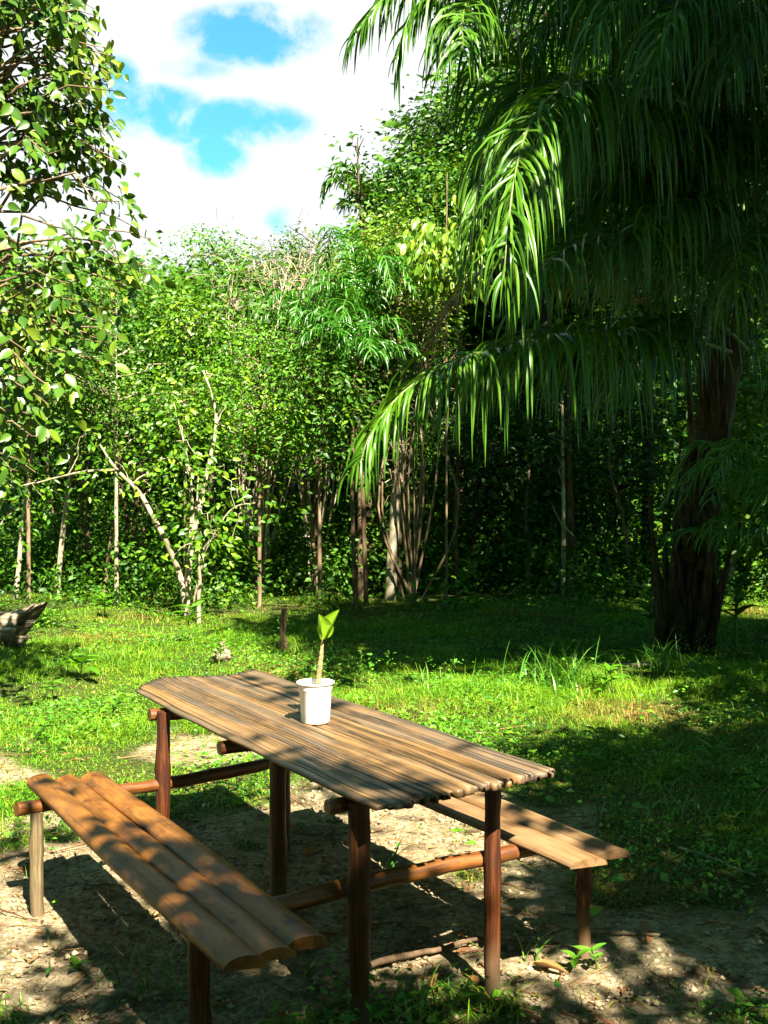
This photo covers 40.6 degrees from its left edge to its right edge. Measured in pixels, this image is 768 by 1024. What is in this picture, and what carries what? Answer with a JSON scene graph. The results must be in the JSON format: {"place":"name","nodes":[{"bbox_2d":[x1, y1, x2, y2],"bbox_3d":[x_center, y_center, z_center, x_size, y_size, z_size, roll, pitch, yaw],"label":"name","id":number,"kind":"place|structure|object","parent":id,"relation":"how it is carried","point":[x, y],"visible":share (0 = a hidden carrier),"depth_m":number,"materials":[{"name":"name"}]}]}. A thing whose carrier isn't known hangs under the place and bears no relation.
{"place":"outdoors","nodes":[
{"label":"outdoors","id":0,"kind":"place"},
{"bbox_2d":[0,0,541,488],"label":"sky","id":1,"kind":"structure","parent":0,"point":[230,106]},
{"bbox_2d":[0,494,767,1023],"bbox_3d":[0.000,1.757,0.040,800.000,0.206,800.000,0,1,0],"label":"ground","id":2,"kind":"structure","parent":0,"point":[532,900],"depth_m":4.65,"materials":[{"name":"plant"}]},
{"bbox_2d":[0,602,46,649],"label":"rock","id":3,"kind":"object","parent":2,"relation":"on","point":[15,626],"visible":0.84,"depth_m":11.06,"materials":[{"name":"stone"}]},
{"bbox_2d":[31,717,57,741],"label":"seedling","id":4,"kind":"object","parent":2,"relation":"on","point":[43,725],"visible":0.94,"depth_m":7.17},
{"bbox_2d":[39,678,66,699],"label":"seedling","id":5,"kind":"object","parent":2,"relation":"on","point":[53,686],"visible":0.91,"depth_m":8.80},
{"bbox_2d":[0,397,109,599],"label":"sapling","id":6,"kind":"object","parent":2,"relation":"on","point":[21,543],"visible":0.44,"depth_m":16.30,"materials":[{"name":"green plant"}]},
{"bbox_2d":[2,403,113,578],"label":"sapling","id":7,"kind":"object","parent":2,"relation":"on","point":[55,487],"visible":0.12,"depth_m":19.44,"materials":[{"name":"green plant"}]},
{"bbox_2d":[50,817,72,830],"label":"grass tuft","id":8,"kind":"object","parent":2,"relation":"on","point":[62,825],"visible":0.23,"depth_m":5.33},
{"bbox_2d":[0,243,148,602],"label":"forest tree","id":9,"kind":"object","parent":2,"relation":"on","point":[28,439],"visible":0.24,"depth_m":15.76,"materials":[{"name":"green plant"}]},
{"bbox_2d":[23,414,132,584],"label":"sapling","id":10,"kind":"object","parent":2,"relation":"on","point":[81,504],"visible":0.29,"depth_m":18.08,"materials":[{"name":"green plant"}]},
{"bbox_2d":[68,955,90,972],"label":"seedling","id":11,"kind":"object","parent":2,"relation":"on","point":[76,962],"visible":0.94,"depth_m":3.78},
{"bbox_2d":[19,348,140,596],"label":"sapling","id":12,"kind":"object","parent":2,"relation":"on","point":[63,528],"visible":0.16,"depth_m":16.52,"materials":[{"name":"green plant"}]},
{"bbox_2d":[59,653,106,680],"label":"seedling","id":13,"kind":"object","parent":2,"relation":"on","point":[83,658],"visible":1,"depth_m":9.62,"materials":[{"name":"plant"}]},
{"bbox_2d":[33,399,141,588],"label":"sapling","id":14,"kind":"object","parent":2,"relation":"on","point":[87,519],"visible":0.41,"depth_m":17.64,"materials":[{"name":"green plant"}]},
{"bbox_2d":[0,0,176,517],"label":"broadleaf tree","id":15,"kind":"object","parent":2,"relation":"on","point":[39,138],"visible":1,"depth_m":8.36,"materials":[{"name":"green plant"}]},
{"bbox_2d":[92,591,115,617],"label":"seedling","id":16,"kind":"object","parent":2,"relation":"on","point":[104,598],"visible":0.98,"depth_m":14.29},
{"bbox_2d":[102,696,129,720],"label":"seedling","id":17,"kind":"object","parent":2,"relation":"on","point":[114,706],"visible":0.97,"depth_m":7.78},
{"bbox_2d":[17,250,215,605],"bbox_3d":[-4.091,-1.183,15.445,3.011,5.406,3.009,0,1,0],"label":"forest tree","id":18,"kind":"object","parent":2,"relation":"on","point":[114,421],"visible":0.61,"depth_m":15.42,"materials":[{"name":"green plant"}]},
{"bbox_2d":[52,424,180,593],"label":"sapling","id":19,"kind":"object","parent":2,"relation":"on","point":[111,536],"visible":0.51,"depth_m":17.13,"materials":[{"name":"green plant"}]},
{"bbox_2d":[68,397,170,587],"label":"sapling","id":20,"kind":"object","parent":2,"relation":"on","point":[127,519],"visible":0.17,"depth_m":18.21,"materials":[{"name":"green plant"}]},
{"bbox_2d":[70,402,178,572],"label":"sapling","id":21,"kind":"object","parent":2,"relation":"on","point":[132,479],"visible":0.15,"depth_m":19.28,"materials":[{"name":"green plant"}]},
{"bbox_2d":[93,380,180,571],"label":"sapling","id":22,"kind":"object","parent":2,"relation":"on","point":[143,512],"visible":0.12,"depth_m":19.62,"materials":[{"name":"green plant"}]},
{"bbox_2d":[90,935,187,1018],"bbox_3d":[-0.852,1.593,3.643,0.372,0.199,0.463,0,1,-15],"label":"grass tuft","id":23,"kind":"object","parent":2,"relation":"on","point":[147,979],"visible":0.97,"depth_m":3.67,"materials":[{"name":"plant"}]},
{"bbox_2d":[87,418,211,585],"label":"sapling","id":24,"kind":"object","parent":2,"relation":"on","point":[141,463],"visible":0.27,"depth_m":18.28,"materials":[{"name":"green plant"}]},
{"bbox_2d":[0,339,311,623],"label":"forked tree","id":25,"kind":"object","parent":2,"relation":"on","point":[194,540],"visible":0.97,"depth_m":14.26,"materials":[{"name":"green plant"}]},
{"bbox_2d":[146,571,174,604],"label":"seedling","id":26,"kind":"object","parent":2,"relation":"on","point":[153,580],"visible":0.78,"depth_m":15.89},
{"bbox_2d":[96,273,273,581],"bbox_3d":[-3.001,-1.083,16.131,2.773,5.209,2.817,0,1,0],"label":"forest tree","id":27,"kind":"object","parent":2,"relation":"on","point":[187,320],"visible":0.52,"depth_m":16.03,"materials":[{"name":"green plant"}]},
{"bbox_2d":[168,598,211,640],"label":"seedling","id":28,"kind":"object","parent":2,"relation":"on","point":[189,616],"visible":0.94,"depth_m":11.61,"materials":[{"name":"plant"}]},
{"bbox_2d":[151,217,268,572],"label":"forest tree","id":29,"kind":"object","parent":2,"relation":"on","point":[214,251],"visible":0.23,"depth_m":20.86,"materials":[{"name":"green plant"}]},
{"bbox_2d":[206,641,234,665],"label":"seedling","id":30,"kind":"object","parent":2,"relation":"on","point":[219,647],"visible":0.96,"depth_m":10.20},
{"bbox_2d":[211,641,231,661],"bbox_3d":[-1.636,1.455,10.514,0.221,0.262,0.369,0,1,0],"label":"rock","id":31,"kind":"object","parent":2,"relation":"on","point":[226,655],"visible":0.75,"depth_m":10.45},
{"bbox_2d":[170,413,277,574],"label":"sapling","id":32,"kind":"object","parent":2,"relation":"on","point":[221,478],"visible":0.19,"depth_m":19.73,"materials":[{"name":"green plant"}]},
{"bbox_2d":[213,500,240,592],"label":"seedling","id":33,"kind":"object","parent":2,"relation":"on","point":[224,514],"visible":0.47,"depth_m":17.01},
{"bbox_2d":[221,530,250,585],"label":"seedling","id":34,"kind":"object","parent":2,"relation":"on","point":[239,535],"visible":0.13,"depth_m":18.22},
{"bbox_2d":[222,773,268,801],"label":"grass tuft","id":35,"kind":"object","parent":2,"relation":"on","point":[254,781],"visible":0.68,"depth_m":5.91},
{"bbox_2d":[197,226,308,520],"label":"forest tree","id":36,"kind":"object","parent":2,"relation":"on","point":[260,261],"visible":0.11,"depth_m":21.67,"materials":[{"name":"green plant"}]},
{"bbox_2d":[178,207,346,591],"bbox_3d":[-2.055,-1.815,17.640,2.933,6.555,2.403,0,1,0],"label":"bare shrub","id":37,"kind":"object","parent":2,"relation":"on","point":[264,510],"visible":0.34,"depth_m":17.51,"materials":[{"name":"plant"}]},
{"bbox_2d":[178,308,348,606],"bbox_3d":[-1.895,-0.789,15.648,2.914,4.656,2.782,0,1,0],"label":"forest tree","id":38,"kind":"object","parent":2,"relation":"on","point":[260,439],"visible":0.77,"depth_m":15.44,"materials":[{"name":"green plant"}]},
{"bbox_2d":[212,406,321,569],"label":"sapling","id":39,"kind":"object","parent":2,"relation":"on","point":[276,510],"visible":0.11,"depth_m":19.46,"materials":[{"name":"green plant"}]},
{"bbox_2d":[279,608,287,649],"bbox_3d":[-1.075,1.277,11.100,0.091,0.492,0.094,1,2,42],"label":"stump","id":40,"kind":"object","parent":2,"relation":"on","point":[282,627],"visible":0.81,"depth_m":11.07,"materials":[{"name":"brown wood"}]},
{"bbox_2d":[236,417,349,597],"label":"sapling","id":41,"kind":"object","parent":2,"relation":"on","point":[312,531],"visible":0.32,"depth_m":16.97,"materials":[{"name":"green plant"}]},
{"bbox_2d":[256,219,331,560],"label":"forest tree","id":42,"kind":"object","parent":2,"relation":"on","point":[293,247],"visible":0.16,"depth_m":20.77,"materials":[{"name":"green plant"}]},
{"bbox_2d":[244,283,375,592],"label":"young palm","id":43,"kind":"object","parent":2,"relation":"on","point":[292,309],"visible":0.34,"depth_m":16.85,"materials":[{"name":"green plant"}]},
{"bbox_2d":[303,847,319,855],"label":"dead leaf","id":44,"kind":"object","parent":2,"relation":"on","point":[309,850],"visible":1,"depth_m":4.87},
{"bbox_2d":[251,226,381,586],"bbox_3d":[-1.433,-1.929,18.586,2.455,6.734,2.534,-1,2,-39],"label":"bare shrub","id":45,"kind":"object","parent":2,"relation":"on","point":[301,494],"visible":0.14,"depth_m":18.45,"materials":[{"name":"plant"}]},
{"bbox_2d":[245,317,399,606],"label":"forest tree","id":46,"kind":"object","parent":2,"relation":"on","point":[320,368],"visible":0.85,"depth_m":15.09,"materials":[{"name":"green plant"}]},
{"bbox_2d":[14,670,631,1023],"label":"picnic table","id":47,"kind":"object","parent":2,"relation":"on","point":[220,913],"visible":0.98,"depth_m":3.62,"materials":[{"name":"brown wood"}]},
{"bbox_2d":[296,678,333,724],"bbox_3d":[-0.278,0.771,4.212,0.155,0.166,0.155,0,1,0],"label":"plant pot","id":48,"kind":"object","parent":47,"relation":"on","point":[315,704],"visible":0.98,"depth_m":4.16,"materials":[{"name":"white plastic"}]},
{"bbox_2d":[315,609,339,684],"bbox_3d":[-0.232,0.571,4.187,0.105,0.352,0.069,0,1,0],"label":"potted cutting","id":49,"kind":"object","parent":48,"relation":"on","point":[325,628],"visible":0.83,"depth_m":4.20,"materials":[{"name":"green plant"}]},
{"bbox_2d":[266,218,393,556],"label":"forest tree","id":50,"kind":"object","parent":2,"relation":"on","point":[333,262],"visible":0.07,"depth_m":20.30,"materials":[{"name":"green plant"}]},
{"bbox_2d":[318,119,391,583],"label":"forest tree","id":51,"kind":"object","parent":2,"relation":"on","point":[358,197],"visible":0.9,"depth_m":19.82,"materials":[{"name":"green plant"}]},
{"bbox_2d":[291,297,425,610],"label":"young palm","id":52,"kind":"object","parent":2,"relation":"on","point":[353,342],"visible":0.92,"depth_m":15.02,"materials":[{"name":"green plant"}]},
{"bbox_2d":[298,224,419,606],"bbox_3d":[-0.290,-1.498,15.941,2.020,6.041,2.080,0,1,0],"label":"young palm","id":53,"kind":"object","parent":2,"relation":"on","point":[368,289],"visible":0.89,"depth_m":15.61,"materials":[{"name":"green plant"}]},
{"bbox_2d":[354,648,365,682],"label":"seedling","id":54,"kind":"object","parent":2,"relation":"on","point":[361,663],"visible":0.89,"depth_m":9.26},
{"bbox_2d":[307,323,421,599],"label":"sapling","id":55,"kind":"object","parent":2,"relation":"on","point":[360,592],"visible":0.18,"depth_m":16.96,"materials":[{"name":"green plant"}]},
{"bbox_2d":[318,160,415,573],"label":"young palm","id":56,"kind":"object","parent":2,"relation":"on","point":[328,183],"visible":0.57,"depth_m":21.66,"materials":[{"name":"green plant"}]},
{"bbox_2d":[0,465,767,611],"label":"undergrowth","id":57,"kind":"object","parent":2,"relation":"on","point":[289,580],"visible":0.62,"depth_m":17.59,"materials":[{"name":"green plant"}]},
{"bbox_2d":[0,2,767,570],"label":"forest","id":58,"kind":"object","parent":2,"relation":"on","point":[440,174],"visible":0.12,"depth_m":22.76,"materials":[{"name":"green plant"}]},
{"bbox_2d":[379,836,416,868],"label":"grass tuft","id":59,"kind":"object","parent":2,"relation":"on","point":[393,861],"visible":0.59,"depth_m":4.75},
{"bbox_2d":[309,178,490,594],"bbox_3d":[0.196,-1.965,17.451,3.059,6.937,3.041,0,1,0],"label":"forest tree","id":60,"kind":"object","parent":2,"relation":"on","point":[376,239],"visible":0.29,"depth_m":17.14,"materials":[{"name":"green plant"}]},
{"bbox_2d":[343,320,471,600],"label":"sapling","id":61,"kind":"object","parent":2,"relation":"on","point":[391,574],"visible":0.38,"depth_m":16.77,"materials":[{"name":"green plant"}]},
{"bbox_2d":[382,663,441,689],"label":"grass tuft","id":62,"kind":"object","parent":2,"relation":"on","point":[413,676],"visible":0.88,"depth_m":8.99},
{"bbox_2d":[334,292,495,576],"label":"forest tree","id":63,"kind":"object","parent":2,"relation":"on","point":[390,456],"visible":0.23,"depth_m":18.28,"materials":[{"name":"green plant"}]},
{"bbox_2d":[365,276,478,601],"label":"tree","id":64,"kind":"object","parent":2,"relation":"on","point":[413,557],"visible":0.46,"depth_m":16.51,"materials":[{"name":"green plant"}]},
{"bbox_2d":[372,953,478,1023],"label":"grass tuft","id":65,"kind":"object","parent":2,"relation":"on","point":[421,1001],"visible":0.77,"depth_m":3.52,"materials":[{"name":"plant"}]},
{"bbox_2d":[374,403,476,592],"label":"sapling","id":66,"kind":"object","parent":2,"relation":"on","point":[429,459],"visible":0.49,"depth_m":17.80,"materials":[{"name":"green plant"}]},
{"bbox_2d":[370,936,482,968],"bbox_3d":[0.167,1.660,3.916,0.493,0.029,0.037,-1,1,-26],"label":"stick","id":67,"kind":"object","parent":2,"relation":"on","point":[391,958],"visible":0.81,"depth_m":3.89,"materials":[{"name":"brown wood"}]},
{"bbox_2d":[428,973,437,986],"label":"dead leaf","id":68,"kind":"object","parent":2,"relation":"on","point":[432,983],"visible":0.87,"depth_m":3.62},
{"bbox_2d":[374,173,494,608],"bbox_3d":[0.830,-1.741,15.481,1.956,6.588,2.410,0,1,0],"label":"forest tree","id":69,"kind":"object","parent":2,"relation":"on","point":[433,266],"visible":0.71,"depth_m":15.40,"materials":[{"name":"green plant"}]},
{"bbox_2d":[339,68,539,556],"bbox_3d":[1.526,-3.918,21.940,4.435,10.563,4.070,1,2,35],"label":"forest tree","id":70,"kind":"object","parent":2,"relation":"on","point":[436,124],"visible":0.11,"depth_m":21.61,"materials":[{"name":"green plant"}]},
{"bbox_2d":[410,401,525,594],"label":"sapling","id":71,"kind":"object","parent":2,"relation":"on","point":[455,548],"visible":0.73,"depth_m":17.38,"materials":[{"name":"green plant"}]},
{"bbox_2d":[426,400,511,576],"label":"sapling","id":72,"kind":"object","parent":2,"relation":"on","point":[464,471],"visible":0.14,"depth_m":19.23,"materials":[{"name":"green plant"}]},
{"bbox_2d":[467,975,478,986],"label":"dead leaf","id":73,"kind":"object","parent":2,"relation":"on","point":[476,978],"visible":0.94,"depth_m":3.62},
{"bbox_2d":[419,369,532,591],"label":"sapling","id":74,"kind":"object","parent":2,"relation":"on","point":[473,513],"visible":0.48,"depth_m":17.90,"materials":[{"name":"green plant"}]},
{"bbox_2d":[433,386,533,570],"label":"sapling","id":75,"kind":"object","parent":2,"relation":"on","point":[485,464],"visible":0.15,"depth_m":19.28,"materials":[{"name":"green plant"}]},
{"bbox_2d":[442,381,531,580],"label":"sapling","id":76,"kind":"object","parent":2,"relation":"on","point":[481,470],"visible":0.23,"depth_m":18.99,"materials":[{"name":"green plant"}]},
{"bbox_2d":[455,390,544,581],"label":"sapling","id":77,"kind":"object","parent":2,"relation":"on","point":[505,439],"visible":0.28,"depth_m":19.00,"materials":[{"name":"green plant"}]},
{"bbox_2d":[406,326,603,586],"bbox_3d":[2.041,-0.955,18.469,3.570,4.775,3.493,0,1,0],"label":"forest tree","id":78,"kind":"object","parent":2,"relation":"on","point":[494,465],"visible":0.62,"depth_m":18.23,"materials":[{"name":"green plant"}]},
{"bbox_2d":[415,0,626,577],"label":"forest tree","id":79,"kind":"object","parent":2,"relation":"on","point":[544,316],"visible":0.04,"depth_m":19.82,"materials":[{"name":"green plant"}]},
{"bbox_2d":[465,442,577,591],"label":"sapling","id":80,"kind":"object","parent":2,"relation":"on","point":[526,512],"visible":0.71,"depth_m":17.97,"materials":[{"name":"green plant"}]},
{"bbox_2d":[519,1012,543,1020],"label":"dead leaf","id":81,"kind":"object","parent":2,"relation":"on","point":[533,1016],"visible":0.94,"depth_m":3.42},
{"bbox_2d":[504,917,577,961],"bbox_3d":[0.588,1.609,3.906,0.304,0.160,0.224,1,2,34],"label":"grass tuft","id":82,"kind":"object","parent":2,"relation":"on","point":[537,951],"visible":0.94,"depth_m":3.90,"materials":[{"name":"plant"}]},
{"bbox_2d":[532,959,568,973],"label":"dead leaf","id":83,"kind":"object","parent":2,"relation":"on","point":[547,963],"visible":1,"depth_m":3.77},
{"bbox_2d":[337,0,767,656],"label":"palm","id":84,"kind":"object","parent":2,"relation":"on","point":[681,164],"visible":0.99,"depth_m":8.97,"materials":[{"name":"green plant"}]},
{"bbox_2d":[497,636,626,696],"bbox_3d":[1.538,1.331,9.104,1.264,0.484,1.390,0,1,19],"label":"grass tuft","id":85,"kind":"object","parent":2,"relation":"on","point":[568,676],"visible":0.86,"depth_m":9.13,"materials":[{"name":"plant"}]},
{"bbox_2d":[499,376,636,596],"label":"sapling","id":86,"kind":"object","parent":2,"relation":"on","point":[563,522],"visible":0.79,"depth_m":17.11,"materials":[{"name":"green plant"}]},
{"bbox_2d":[561,948,592,970],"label":"seedling","id":87,"kind":"object","parent":2,"relation":"on","point":[574,961],"visible":0.94,"depth_m":3.79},
{"bbox_2d":[531,395,629,570],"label":"sapling","id":88,"kind":"object","parent":2,"relation":"on","point":[594,522],"visible":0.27,"depth_m":18.83,"materials":[{"name":"green plant"}]},
{"bbox_2d":[524,328,638,595],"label":"sapling","id":89,"kind":"object","parent":2,"relation":"on","point":[571,528],"visible":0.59,"depth_m":17.41,"materials":[{"name":"green plant"}]},
{"bbox_2d":[573,943,605,969],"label":"seedling","id":90,"kind":"object","parent":2,"relation":"on","point":[596,955],"visible":0.96,"depth_m":3.81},
{"bbox_2d":[579,725,612,751],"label":"seedling","id":91,"kind":"object","parent":2,"relation":"on","point":[601,736],"visible":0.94,"depth_m":6.81,"materials":[{"name":"plant"}]},
{"bbox_2d":[538,395,675,595],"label":"sapling","id":92,"kind":"object","parent":2,"relation":"on","point":[611,473],"visible":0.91,"depth_m":17.31,"materials":[{"name":"green plant"}]},
{"bbox_2d":[591,662,632,697],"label":"seedling","id":93,"kind":"object","parent":2,"relation":"on","point":[611,671],"visible":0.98,"depth_m":8.82,"materials":[{"name":"plant"}]},
{"bbox_2d":[556,389,669,588],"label":"sapling","id":94,"kind":"object","parent":2,"relation":"on","point":[623,452],"visible":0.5,"depth_m":18.29,"materials":[{"name":"green plant"}]},
{"bbox_2d":[574,926,659,935],"bbox_3d":[0.911,1.651,4.065,0.330,0.022,0.040,0,1,11],"label":"stick","id":95,"kind":"object","parent":2,"relation":"on","point":[609,932],"visible":0.84,"depth_m":4.06,"materials":[{"name":"brown wood"}]},
{"bbox_2d":[606,578,627,600],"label":"seedling","id":96,"kind":"object","parent":2,"relation":"on","point":[612,588],"visible":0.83,"depth_m":16.01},
{"bbox_2d":[520,366,723,586],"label":"forest tree","id":97,"kind":"object","parent":2,"relation":"on","point":[626,484],"visible":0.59,"depth_m":18.27,"materials":[{"name":"green plant"}]},
{"bbox_2d":[628,584,653,648],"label":"seedling","id":98,"kind":"object","parent":2,"relation":"on","point":[649,604],"visible":0.66,"depth_m":11.87,"materials":[{"name":"plant"}]},
{"bbox_2d":[556,782,734,854],"bbox_3d":[1.306,1.538,5.276,0.900,0.219,0.816,0,1,0],"label":"grass tuft","id":99,"kind":"object","parent":2,"relation":"on","point":[640,822],"visible":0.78,"depth_m":5.34,"materials":[{"name":"plant"}]},
{"bbox_2d":[524,0,767,584],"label":"forest tree","id":100,"kind":"object","parent":2,"relation":"on","point":[649,452],"visible":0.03,"depth_m":18.90,"materials":[{"name":"green plant"}]},
{"bbox_2d":[606,627,720,674],"bbox_3d":[2.876,1.356,10.157,1.169,0.434,1.184,-1,2,-30],"label":"grass tuft","id":101,"kind":"object","parent":2,"relation":"on","point":[663,663],"visible":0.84,"depth_m":10.13,"materials":[{"name":"plant"}]},
{"bbox_2d":[599,773,767,843],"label":"grass tuft","id":102,"kind":"object","parent":2,"relation":"on","point":[724,809],"visible":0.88,"depth_m":5.51,"materials":[{"name":"plant"}]},
{"bbox_2d":[626,0,767,595],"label":"forest tree","id":103,"kind":"object","parent":2,"relation":"on","point":[762,334],"visible":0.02,"depth_m":17.37,"materials":[{"name":"green plant"}]},
{"bbox_2d":[672,430,746,597],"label":"sapling","id":104,"kind":"object","parent":2,"relation":"on","point":[733,560],"visible":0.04,"depth_m":17.04,"materials":[{"name":"green plant"}]},
{"bbox_2d":[655,433,767,555],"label":"young palm","id":105,"kind":"object","parent":2,"relation":"on","point":[759,489],"visible":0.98,"depth_m":10.40,"materials":[{"name":"green plant"}]},
{"bbox_2d":[678,846,756,876],"bbox_3d":[1.557,1.632,4.848,0.032,0.015,0.442,-1,2,-33],"label":"stick","id":106,"kind":"object","parent":2,"relation":"on","point":[693,852],"visible":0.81,"depth_m":4.89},
{"bbox_2d":[676,328,767,575],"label":"forest tree","id":107,"kind":"object","parent":2,"relation":"on","point":[753,404],"visible":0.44,"depth_m":16.22,"materials":[{"name":"green plant"}]},
{"bbox_2d":[717,574,765,650],"bbox_3d":[3.934,1.127,11.511,0.626,0.922,0.612,0,1,0],"label":"seedling","id":108,"kind":"object","parent":2,"relation":"on","point":[738,597],"visible":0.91,"depth_m":11.50,"materials":[{"name":"plant"}]},
{"bbox_2d":[0,583,767,1023],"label":"grass","id":109,"kind":"structure","parent":0,"point":[12,664],"depth_m":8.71,"materials":[{"name":"plant"}]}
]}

